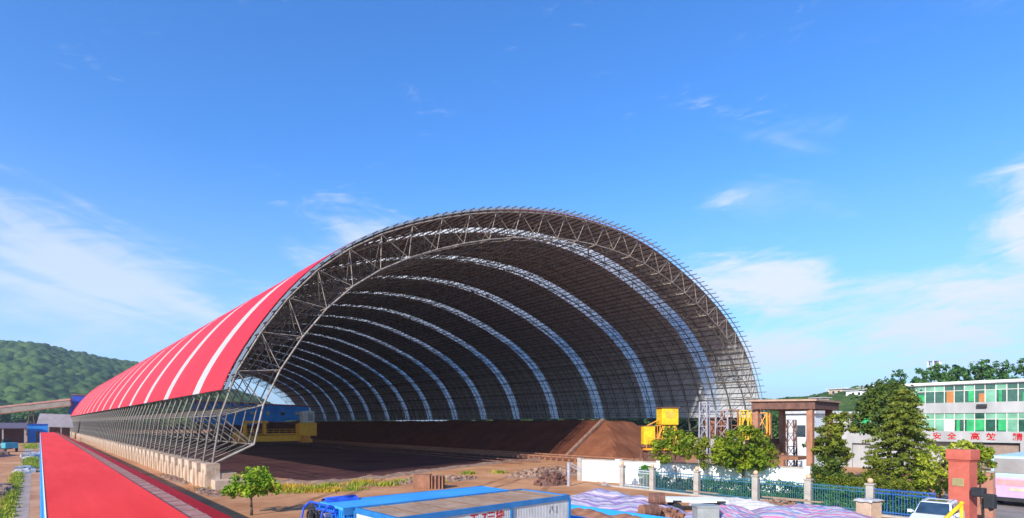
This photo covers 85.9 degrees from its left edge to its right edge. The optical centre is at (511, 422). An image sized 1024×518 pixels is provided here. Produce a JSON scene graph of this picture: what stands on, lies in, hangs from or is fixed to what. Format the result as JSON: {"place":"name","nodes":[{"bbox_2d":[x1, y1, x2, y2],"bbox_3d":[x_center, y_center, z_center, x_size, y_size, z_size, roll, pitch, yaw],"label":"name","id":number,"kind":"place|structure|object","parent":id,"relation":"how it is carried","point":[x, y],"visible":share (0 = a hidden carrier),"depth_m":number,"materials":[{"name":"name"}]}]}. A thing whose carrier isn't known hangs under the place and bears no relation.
{"place":"outdoors","nodes":[
{"label":"outdoors","id":0,"kind":"place"},
{"bbox_2d":[10,443,32,517],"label":"path","id":1,"kind":"structure","parent":0,"point":[23,510],"depth_m":38.95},
{"bbox_2d":[0,398,71,435],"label":"conveyor bridge","id":2,"kind":"structure","parent":0,"point":[29,407],"depth_m":228.73,"materials":[{"name":"metal"}]},
{"bbox_2d":[111,423,214,428],"bbox_3d":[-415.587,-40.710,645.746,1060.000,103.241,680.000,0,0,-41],"label":"hill","id":3,"kind":"structure","parent":0,"point":[171,427],"depth_m":418.05,"materials":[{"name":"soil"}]},
{"bbox_2d":[0,340,395,427],"bbox_3d":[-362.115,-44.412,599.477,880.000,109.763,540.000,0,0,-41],"label":"forest","id":4,"kind":"object","parent":3,"relation":"on","point":[31,372],"visible":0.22,"depth_m":518.35,"materials":[{"name":"plant"}]},
{"bbox_2d":[93,433,529,480],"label":"shed floor","id":5,"kind":"structure","parent":0,"point":[294,461],"depth_m":79.22,"materials":[{"name":"soil"}]},
{"bbox_2d":[232,411,316,447],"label":"ore reclaimer","id":6,"kind":"object","parent":5,"relation":"on","point":[306,428],"visible":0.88,"depth_m":120.95,"materials":[{"name":"yellow metal"}]},
{"bbox_2d":[200,436,539,462],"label":"railway track","id":7,"kind":"structure","parent":5,"relation":"on","point":[412,453],"depth_m":90.67,"materials":[{"name":"metal"}]},
{"bbox_2d":[209,420,708,458],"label":"ore stockpile","id":8,"kind":"object","parent":5,"relation":"on","point":[616,439],"visible":0.68,"depth_m":106.31,"materials":[{"name":"soil"}]},
{"bbox_2d":[566,418,604,454],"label":"concrete coping","id":9,"kind":"object","parent":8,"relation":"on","point":[585,436],"visible":0.94,"depth_m":87.64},
{"bbox_2d":[0,428,945,517],"bbox_3d":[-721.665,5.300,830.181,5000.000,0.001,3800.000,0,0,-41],"label":"ground","id":10,"kind":"structure","parent":0,"point":[268,506],"depth_m":45.01,"materials":[{"name":"soil"}]},
{"bbox_2d":[0,470,25,517],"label":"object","id":11,"kind":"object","parent":10,"relation":"on","point":[9,500],"depth_m":38.09,"materials":[{"name":"green plant"}]},
{"bbox_2d":[0,423,26,442],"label":"canopy shelter","id":12,"kind":"object","parent":10,"relation":"on","point":[15,432],"visible":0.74,"depth_m":145.52,"materials":[{"name":"grey metal"}]},
{"bbox_2d":[6,411,39,423],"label":"tree","id":13,"kind":"object","parent":10,"relation":"on","point":[23,417],"visible":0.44,"depth_m":260.38,"materials":[{"name":"green plant"}]},
{"bbox_2d":[18,443,39,468],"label":"grass","id":14,"kind":"structure","parent":10,"relation":"on","point":[33,461],"depth_m":74.94,"materials":[{"name":"green plant"}]},
{"bbox_2d":[27,424,48,441],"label":"site hut","id":15,"kind":"object","parent":10,"relation":"on","point":[33,432],"visible":0.67,"depth_m":150.38,"materials":[{"name":"blue paint"}]},
{"bbox_2d":[37,413,73,437],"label":"corrugated shed","id":16,"kind":"structure","parent":10,"relation":"on","point":[61,423],"depth_m":176.22,"materials":[{"name":"metal"}]},
{"bbox_2d":[40,432,231,517],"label":"conveyor gallery","id":17,"kind":"object","parent":10,"relation":"on","point":[78,479],"visible":1,"depth_m":21.18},
{"bbox_2d":[195,487,222,496],"bbox_3d":[-22.972,5.242,41.644,1.445,0.402,6.000,0,0,-41],"label":"stone scatter","id":18,"kind":"object","parent":10,"relation":"on","point":[207,492],"visible":0.97,"depth_m":40.70,"materials":[{"name":"stone"}]},
{"bbox_2d":[190,400,309,446],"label":"machinery hall","id":19,"kind":"structure","parent":10,"relation":"on","point":[277,412],"depth_m":126.01,"materials":[{"name":"blue paint"}]},
{"bbox_2d":[220,465,281,514],"bbox_3d":[-14.914,3.876,31.538,3.308,2.887,2.450,0,0,-20],"label":"tree","id":20,"kind":"object","parent":10,"relation":"on","point":[262,484],"visible":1,"depth_m":31.29,"materials":[{"name":"green plant"}]},
{"bbox_2d":[301,500,336,517],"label":"equipment rack","id":21,"kind":"object","parent":10,"relation":"on","point":[315,513],"visible":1,"depth_m":18.37,"materials":[{"name":"metal"}]},
{"bbox_2d":[231,470,507,494],"bbox_3d":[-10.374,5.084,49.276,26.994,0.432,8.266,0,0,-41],"label":"grass","id":22,"kind":"structure","parent":10,"relation":"on","point":[352,486],"depth_m":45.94,"materials":[{"name":"green plant"}]},
{"bbox_2d":[253,458,543,483],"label":"earth bank","id":23,"kind":"structure","parent":10,"relation":"on","point":[397,474],"depth_m":55.37,"materials":[{"name":"soil"}]},
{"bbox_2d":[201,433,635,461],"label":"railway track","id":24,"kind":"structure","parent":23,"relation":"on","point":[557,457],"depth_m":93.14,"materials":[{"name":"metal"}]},
{"bbox_2d":[319,486,506,517],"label":"steel container","id":25,"kind":"object","parent":10,"relation":"on","point":[345,509],"visible":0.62,"depth_m":20.26,"materials":[{"name":"metal"}]},
{"bbox_2d":[321,495,358,501],"bbox_3d":[-6.167,2.705,19.748,1.203,0.150,0.500,0,0,-41],"label":"rolled tarpaulin","id":26,"kind":"object","parent":25,"relation":"on","point":[341,498],"visible":1,"depth_m":19.62,"materials":[{"name":"blue paint"}]},
{"bbox_2d":[70,206,765,489],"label":"arched storage shed","id":27,"kind":"structure","parent":10,"relation":"on","point":[501,313],"depth_m":110.98,"materials":[{"name":"grey metal"}]},
{"bbox_2d":[413,474,444,488],"bbox_3d":[-6.716,4.740,44.546,2.400,1.120,1.220,0,0,0],"label":"rusted bin","id":28,"kind":"object","parent":10,"relation":"on","point":[425,481],"visible":1,"depth_m":43.96,"materials":[{"name":"metal"}]},
{"bbox_2d":[395,475,478,484],"bbox_3d":[-7.083,5.150,50.827,9.000,0.602,4.485,0,0,-41],"label":"rubble heap","id":29,"kind":"object","parent":10,"relation":"on","point":[450,478],"visible":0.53,"depth_m":50.43,"materials":[{"name":"stone"}]},
{"bbox_2d":[354,489,570,517],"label":"site cabin","id":30,"kind":"object","parent":10,"relation":"on","point":[520,503],"visible":1,"depth_m":19.17,"materials":[{"name":"metal"}]},
{"bbox_2d":[505,466,576,478],"bbox_3d":[3.999,4.954,56.417,11.061,1.039,5.010,0,0,-41],"label":"rubble heap","id":31,"kind":"object","parent":10,"relation":"on","point":[537,472],"visible":0.7,"depth_m":54.52,"materials":[{"name":"stone"}]},
{"bbox_2d":[533,471,566,485],"bbox_3d":[3.292,4.821,47.368,3.400,1.268,2.579,0,0,-41],"label":"scrap heap","id":32,"kind":"object","parent":10,"relation":"on","point":[552,478],"visible":0.96,"depth_m":46.61,"materials":[{"name":"stone"}]},
{"bbox_2d":[571,504,668,517],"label":"open skip","id":33,"kind":"object","parent":10,"relation":"on","point":[578,511],"visible":0.68,"depth_m":24.99,"materials":[{"name":"metal"}]},
{"bbox_2d":[570,488,685,513],"bbox_3d":[5.504,4.602,32.080,9.450,1.377,4.578,0,0,29],"label":"striped tarpaulin","id":34,"kind":"object","parent":10,"relation":"on","point":[606,499],"visible":0.52,"depth_m":31.14,"materials":[{"name":"plastic"}]},
{"bbox_2d":[648,493,665,504],"bbox_3d":[7.915,4.150,30.068,0.910,0.622,0.622,0,0,14],"label":"steel drum","id":35,"kind":"object","parent":34,"relation":"on","point":[657,498],"visible":0.98,"depth_m":29.84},
{"bbox_2d":[638,425,665,460],"bbox_3d":[14.268,2.783,55.904,2.674,5.034,1.200,0,0,-3],"label":"cabin","id":36,"kind":"object","parent":10,"relation":"on","point":[648,431],"visible":0.69,"depth_m":55.40,"materials":[{"name":"metal"}]},
{"bbox_2d":[636,507,685,517],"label":"scrap heap","id":37,"kind":"object","parent":10,"relation":"on","point":[670,512],"visible":0.56,"depth_m":28.29,"materials":[{"name":"wood"}]},
{"bbox_2d":[638,504,660,515],"bbox_3d":[6.796,4.350,27.240,0.910,0.622,0.622,0,0,-21],"label":"steel drum","id":38,"kind":"object","parent":37,"relation":"on","point":[652,509],"visible":0.77,"depth_m":27.04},
{"bbox_2d":[641,407,684,461],"bbox_3d":[15.428,1.860,55.983,4.400,6.880,1.860,0,0,-6],"label":"yellow crane cabin","id":39,"kind":"object","parent":10,"relation":"on","point":[666,416],"visible":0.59,"depth_m":55.27,"materials":[{"name":"metal"}]},
{"bbox_2d":[674,418,700,437],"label":"tree","id":40,"kind":"object","parent":10,"relation":"on","point":[693,421],"visible":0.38,"depth_m":133.31,"materials":[{"name":"green plant"}]},
{"bbox_2d":[577,458,811,493],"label":"whitewashed wall","id":41,"kind":"structure","parent":10,"relation":"on","point":[605,470],"depth_m":45.73,"materials":[{"name":"paint"}]},
{"bbox_2d":[666,496,727,508],"bbox_3d":[10.946,4.919,32.983,3.500,0.758,1.800,0,0,7],"label":"flat trailer","id":42,"kind":"object","parent":10,"relation":"on","point":[673,501],"visible":0.69,"depth_m":32.53,"materials":[{"name":"white metal"}]},
{"bbox_2d":[692,467,701,494],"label":"fence pillar","id":43,"kind":"structure","parent":10,"relation":"on","point":[696,479],"depth_m":39.76,"materials":[{"name":"grey concrete"}]},
{"bbox_2d":[691,504,720,517],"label":"electrical box","id":44,"kind":"object","parent":10,"relation":"on","point":[705,510],"visible":1,"depth_m":27.48,"materials":[{"name":"grey paint"}]},
{"bbox_2d":[703,417,732,441],"bbox_3d":[22.927,2.350,61.270,2.800,5.900,3.800,0,0,26],"label":"hopper frame","id":45,"kind":"object","parent":10,"relation":"on","point":[712,427],"visible":0.24,"depth_m":60.07,"materials":[{"name":"metal"}]},
{"bbox_2d":[684,504,762,517],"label":"striped tarpaulin","id":46,"kind":"object","parent":10,"relation":"on","point":[730,511],"visible":0.6,"depth_m":28.51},
{"bbox_2d":[689,497,777,509],"bbox_3d":[14.015,4.966,34.178,5.775,0.648,2.180,0,0,39],"label":"grey tarpaulin","id":47,"kind":"object","parent":10,"relation":"on","point":[750,504],"visible":0.44,"depth_m":33.36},
{"bbox_2d":[601,484,909,517],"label":"kerb","id":48,"kind":"structure","parent":10,"relation":"on","point":[703,495],"depth_m":40.84,"materials":[{"name":"grey concrete"}]},
{"bbox_2d":[624,468,648,488],"bbox_3d":[9.978,4.460,43.852,0.050,1.480,2.460,0,0,-41],"label":"fence panel","id":49,"kind":"object","parent":48,"relation":"on","point":[633,472],"visible":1,"depth_m":43.89,"materials":[{"name":"paint"}]},
{"bbox_2d":[655,471,692,493],"bbox_3d":[12.175,4.460,41.324,0.050,1.480,3.360,0,0,-41],"label":"fence panel","id":50,"kind":"object","parent":48,"relation":"on","point":[678,476],"visible":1,"depth_m":41.41,"materials":[{"name":"blue paint"}]},
{"bbox_2d":[700,474,751,498],"bbox_3d":[14.832,4.460,38.268,0.050,1.480,3.860,0,0,-41],"label":"fence panel","id":51,"kind":"object","parent":48,"relation":"on","point":[728,480],"visible":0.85,"depth_m":38.11,"materials":[{"name":"blue paint"}]},
{"bbox_2d":[759,480,803,503],"bbox_3d":[17.326,4.460,35.400,0.050,1.480,2.860,0,0,-41],"label":"fence panel","id":52,"kind":"object","parent":48,"relation":"on","point":[790,485],"visible":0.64,"depth_m":34.98,"materials":[{"name":"blue paint"}]},
{"bbox_2d":[812,483,864,510],"bbox_3d":[19.507,4.460,32.890,0.050,1.480,2.910,0,0,-41],"label":"fence panel","id":53,"kind":"object","parent":48,"relation":"on","point":[839,489],"visible":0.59,"depth_m":32.77,"materials":[{"name":"blue paint"}]},
{"bbox_2d":[875,488,936,516],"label":"fence panel","id":54,"kind":"object","parent":48,"relation":"on","point":[904,495],"visible":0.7,"depth_m":30.45,"materials":[{"name":"blue paint"}]},
{"bbox_2d":[751,470,760,500],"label":"fence pillar","id":55,"kind":"structure","parent":10,"relation":"on","point":[755,486],"depth_m":36.52,"materials":[{"name":"grey concrete"}]},
{"bbox_2d":[762,411,785,438],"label":"tree","id":56,"kind":"object","parent":10,"relation":"on","point":[775,426],"visible":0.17,"depth_m":98.02,"materials":[{"name":"green plant"}]},
{"bbox_2d":[744,399,841,481],"bbox_3d":[23.366,1.750,45.487,10.706,7.100,5.512,0,0,-41],"label":"concrete canopy","id":57,"kind":"object","parent":10,"relation":"on","point":[808,406],"visible":0.52,"depth_m":42.71,"materials":[{"name":"concrete"}]},
{"bbox_2d":[803,474,813,504],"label":"fence pillar","id":58,"kind":"structure","parent":10,"relation":"on","point":[808,488],"depth_m":34.01,"materials":[{"name":"grey concrete"}]},
{"bbox_2d":[751,503,875,517],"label":"striped tarpaulin","id":59,"kind":"object","parent":10,"relation":"on","point":[798,510],"visible":0.95,"depth_m":28.86,"materials":[{"name":"plastic"}]},
{"bbox_2d":[785,411,841,466],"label":"outbuilding","id":60,"kind":"structure","parent":10,"relation":"on","point":[798,416],"depth_m":66.50,"materials":[{"name":"white paint"}]},
{"bbox_2d":[802,411,859,467],"bbox_3d":[24.374,2.206,41.871,3.705,6.202,3.649,0,0,-1],"label":"tree","id":61,"kind":"object","parent":10,"relation":"on","point":[836,444],"visible":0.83,"depth_m":41.53,"materials":[{"name":"green plant"}]},
{"bbox_2d":[853,498,884,517],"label":"stone plinth","id":62,"kind":"structure","parent":10,"relation":"on","point":[871,507],"depth_m":28.85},
{"bbox_2d":[864,478,875,498],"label":"fence pillar","id":63,"kind":"structure","parent":10,"relation":"on","point":[870,489],"depth_m":31.52,"materials":[{"name":"grey concrete"}]},
{"bbox_2d":[833,412,909,468],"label":"office wing","id":64,"kind":"structure","parent":10,"relation":"on","point":[855,444],"depth_m":65.05,"materials":[{"name":"paint"}]},
{"bbox_2d":[846,376,925,479],"bbox_3d":[30.050,0.807,44.127,4.861,9.003,4.945,0,0,-41],"label":"tree","id":65,"kind":"object","parent":10,"relation":"on","point":[867,408],"visible":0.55,"depth_m":43.64,"materials":[{"name":"green plant"}]},
{"bbox_2d":[908,368,930,383],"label":"tree","id":66,"kind":"object","parent":10,"relation":"on","point":[924,375],"visible":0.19,"depth_m":94.88,"materials":[{"name":"green plant"}]},
{"bbox_2d":[926,362,954,382],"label":"tree","id":67,"kind":"object","parent":10,"relation":"on","point":[937,375],"visible":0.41,"depth_m":94.39,"materials":[{"name":"green plant"}]},
{"bbox_2d":[948,364,968,381],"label":"tree","id":68,"kind":"object","parent":10,"relation":"on","point":[956,372],"visible":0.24,"depth_m":94.63,"materials":[{"name":"green plant"}]},
{"bbox_2d":[962,359,997,380],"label":"tree","id":69,"kind":"object","parent":10,"relation":"on","point":[974,369],"visible":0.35,"depth_m":94.49,"materials":[{"name":"green plant"}]},
{"bbox_2d":[975,359,1017,380],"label":"tree","id":70,"kind":"object","parent":10,"relation":"on","point":[1003,373],"visible":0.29,"depth_m":93.66,"materials":[{"name":"green plant"}]},
{"bbox_2d":[0,0,1023,420],"label":"sky","id":71,"kind":"structure","parent":0,"point":[846,177],"materials":[{"name":"blue"}]},
{"bbox_2d":[698,402,710,462],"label":"steel tower","id":72,"kind":"structure","parent":0,"point":[707,416],"depth_m":56.63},
{"bbox_2d":[630,486,914,515],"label":"lawn","id":73,"kind":"structure","parent":0,"point":[836,503],"depth_m":37.89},
{"bbox_2d":[649,425,700,488],"bbox_3d":[13.016,2.732,44.011,3.904,5.149,2.981,0,0,-13],"label":"tree","id":74,"kind":"object","parent":73,"relation":"on","point":[686,442],"visible":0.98,"depth_m":43.59,"materials":[{"name":"green plant"}]},
{"bbox_2d":[656,475,701,492],"bbox_3d":[12.689,4.684,42.135,1.403,1.419,4.266,0,0,-41],"label":"hedge","id":75,"kind":"object","parent":73,"relation":"on","point":[685,485],"visible":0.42,"depth_m":42.15,"materials":[{"name":"green plant"}]},
{"bbox_2d":[692,435,710,479],"bbox_3d":[14.849,3.132,43.020,1.618,4.347,1.378,0,0,-41],"label":"tree","id":76,"kind":"object","parent":73,"relation":"on","point":[704,444],"visible":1,"depth_m":42.76,"materials":[{"name":"green plant"}]},
{"bbox_2d":[701,477,769,498],"bbox_3d":[15.583,4.589,38.904,1.514,1.534,4.984,0,0,-41],"label":"hedge","id":77,"kind":"object","parent":73,"relation":"on","point":[738,490],"visible":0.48,"depth_m":38.75,"materials":[{"name":"green plant"}]},
{"bbox_2d":[709,422,780,490],"bbox_3d":[17.676,2.577,42.027,5.111,5.456,4.621,0,0,-41],"label":"tree","id":78,"kind":"object","parent":73,"relation":"on","point":[729,451],"visible":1,"depth_m":41.26,"materials":[{"name":"green plant"}]},
{"bbox_2d":[763,477,837,505],"bbox_3d":[18.615,4.531,35.663,1.778,1.692,4.647,0,0,-41],"label":"hedge","id":79,"kind":"object","parent":73,"relation":"on","point":[774,493],"visible":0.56,"depth_m":35.41,"materials":[{"name":"green plant"}]},
{"bbox_2d":[810,452,860,492],"bbox_3d":[22.833,3.703,38.874,3.341,3.206,2.980,0,0,-41],"label":"shrub","id":80,"kind":"object","parent":73,"relation":"on","point":[834,466],"visible":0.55,"depth_m":38.72,"materials":[{"name":"green plant"}]},
{"bbox_2d":[835,485,902,514],"bbox_3d":[21.106,4.578,32.613,1.567,1.500,3.535,0,0,-41],"label":"hedge","id":81,"kind":"object","parent":73,"relation":"on","point":[891,498],"visible":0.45,"depth_m":32.33,"materials":[{"name":"green plant"}]},
{"bbox_2d":[814,472,935,504],"bbox_3d":[23.765,4.377,36.387,1.548,1.848,7.007,0,0,-38],"label":"hedge","id":82,"kind":"object","parent":73,"relation":"on","point":[888,486],"visible":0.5,"depth_m":35.79,"materials":[{"name":"green plant"}]},
{"bbox_2d":[862,454,887,487],"bbox_3d":[24.549,3.696,37.069,1.765,3.252,1.709,0,0,-15],"label":"shrub","id":83,"kind":"object","parent":73,"relation":"on","point":[876,460],"visible":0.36,"depth_m":37.02,"materials":[{"name":"green plant"}]},
{"bbox_2d":[857,388,947,492],"bbox_3d":[26.867,1.450,38.092,5.935,7.700,5.838,0,0,-19],"label":"cedar","id":84,"kind":"object","parent":73,"relation":"on","point":[904,444],"visible":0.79,"depth_m":37.38,"materials":[{"name":"green plant"}]},
{"bbox_2d":[893,493,926,515],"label":"hedge","id":85,"kind":"object","parent":73,"relation":"on","point":[908,503],"visible":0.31,"depth_m":30.93,"materials":[{"name":"green plant"}]},
{"bbox_2d":[914,439,989,498],"bbox_3d":[26.238,3.117,32.883,3.728,4.368,2.380,0,0,22],"label":"flowering shrub","id":86,"kind":"object","parent":73,"relation":"on","point":[939,471],"visible":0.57,"depth_m":33.05,"materials":[{"name":"green plant"}]},
{"bbox_2d":[785,420,797,466],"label":"steel tower","id":87,"kind":"structure","parent":0,"point":[794,434],"depth_m":58.18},
{"bbox_2d":[946,449,979,517],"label":"brick gate pillar","id":88,"kind":"structure","parent":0,"point":[962,472],"depth_m":28.61,"materials":[{"name":"red brick"}]},
{"bbox_2d":[905,379,1023,470],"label":"office building","id":89,"kind":"structure","parent":0,"point":[988,413],"depth_m":56.63,"materials":[{"name":"paint"}]},
{"bbox_2d":[935,385,944,402],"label":"window","id":90,"kind":"structure","parent":89,"relation":"in","point":[939,390],"depth_m":58.92,"materials":[{"name":"green glass"}]},
{"bbox_2d":[935,413,944,430],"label":"window","id":91,"kind":"structure","parent":89,"relation":"in","point":[939,417],"depth_m":58.92,"materials":[{"name":"green glass"}]},
{"bbox_2d":[945,385,954,402],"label":"window","id":92,"kind":"structure","parent":89,"relation":"in","point":[949,389],"depth_m":58.30,"materials":[{"name":"orange glass"}]},
{"bbox_2d":[945,413,954,430],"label":"window","id":93,"kind":"structure","parent":89,"relation":"in","point":[949,417],"depth_m":58.29,"materials":[{"name":"white glass"}]},
{"bbox_2d":[955,384,964,402],"bbox_3d":[46.981,-3.060,57.698,0.080,1.880,0.832,0,0,-41],"label":"window","id":94,"kind":"structure","parent":89,"relation":"in","point":[959,389],"depth_m":57.70,"materials":[{"name":"green glass"}]},
{"bbox_2d":[955,413,964,430],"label":"window","id":95,"kind":"structure","parent":89,"relation":"in","point":[959,417],"depth_m":57.66,"materials":[{"name":"green glass"}]},
{"bbox_2d":[965,384,974,401],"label":"window","id":96,"kind":"structure","parent":89,"relation":"in","point":[969,388],"depth_m":57.05,"materials":[{"name":"green glass"}]},
{"bbox_2d":[965,413,974,430],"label":"window","id":97,"kind":"structure","parent":89,"relation":"in","point":[969,417],"depth_m":57.05,"materials":[{"name":"green glass"}]},
{"bbox_2d":[975,384,985,401],"bbox_3d":[48.072,-3.060,56.442,0.080,1.880,0.832,0,0,-41],"label":"window","id":98,"kind":"structure","parent":89,"relation":"in","point":[980,389],"depth_m":56.42,"materials":[{"name":"orange glass"}]},
{"bbox_2d":[975,413,985,430],"bbox_3d":[48.072,-0.060,56.442,0.080,1.880,0.832,0,0,-41],"label":"window","id":99,"kind":"structure","parent":89,"relation":"in","point":[980,418],"depth_m":56.41,"materials":[{"name":"green glass"}]},
{"bbox_2d":[986,383,995,401],"bbox_3d":[48.618,-3.060,55.814,0.080,1.880,0.832,0,0,-41],"label":"window","id":100,"kind":"structure","parent":89,"relation":"in","point":[990,387],"depth_m":55.77,"materials":[{"name":"green glass"}]},
{"bbox_2d":[986,413,995,430],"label":"window","id":101,"kind":"structure","parent":89,"relation":"in","point":[990,417],"depth_m":55.80,"materials":[{"name":"green glass"}]},
{"bbox_2d":[996,383,1006,401],"bbox_3d":[49.164,-3.060,55.186,0.080,1.880,0.832,0,0,-41],"label":"window","id":102,"kind":"structure","parent":89,"relation":"in","point":[1001,388],"depth_m":55.20,"materials":[{"name":"green glass"}]},
{"bbox_2d":[996,413,1006,431],"bbox_3d":[49.164,-0.060,55.186,0.080,1.880,0.832,0,0,-41],"label":"window","id":103,"kind":"structure","parent":89,"relation":"in","point":[1001,418],"depth_m":55.20,"materials":[{"name":"green glass"}]},
{"bbox_2d":[1007,382,1018,400],"bbox_3d":[49.710,-3.060,54.558,0.080,1.880,0.832,0,0,-41],"label":"window","id":104,"kind":"structure","parent":89,"relation":"in","point":[1012,388],"depth_m":54.52,"materials":[{"name":"green glass"}]},
{"bbox_2d":[1007,413,1018,431],"bbox_3d":[49.710,-0.060,54.558,0.080,1.880,0.832,0,0,-41],"label":"window","id":105,"kind":"structure","parent":89,"relation":"in","point":[1012,418],"depth_m":54.55,"materials":[{"name":"green glass"}]},
{"bbox_2d":[942,491,1023,517],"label":"road","id":106,"kind":"structure","parent":0,"point":[1007,509],"depth_m":33.55,"materials":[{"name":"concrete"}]},
{"bbox_2d":[907,497,964,517],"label":"parked car","id":107,"kind":"object","parent":106,"relation":"on","point":[927,507],"visible":0.91,"depth_m":26.13,"materials":[{"name":"white paint"}]},
{"bbox_2d":[971,487,996,517],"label":"black floodlight","id":108,"kind":"object","parent":106,"relation":"on","point":[989,502],"visible":1,"depth_m":27.58,"materials":[{"name":"metal"}]},
{"bbox_2d":[973,443,997,510],"bbox_3d":[25.563,3.205,29.876,1.384,4.197,1.124,0,0,15],"label":"tree","id":109,"kind":"object","parent":106,"relation":"on","point":[986,455],"visible":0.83,"depth_m":29.70,"materials":[{"name":"green plant"}]},
{"bbox_2d":[977,470,996,517],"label":"gate pillar","id":110,"kind":"structure","parent":106,"relation":"on","point":[989,484],"depth_m":29.70,"materials":[{"name":"red brick"}]},
{"bbox_2d":[990,451,1023,502],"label":"parked bus","id":111,"kind":"object","parent":106,"relation":"on","point":[1009,479],"visible":0.62,"depth_m":34.63,"materials":[{"name":"purple paint"}]},
{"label":"hill","id":112,"kind":"structure","parent":0,"visible":0},
{"bbox_2d":[446,385,906,431],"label":"forest","id":113,"kind":"object","parent":112,"relation":"on","point":[846,405],"visible":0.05,"depth_m":225.27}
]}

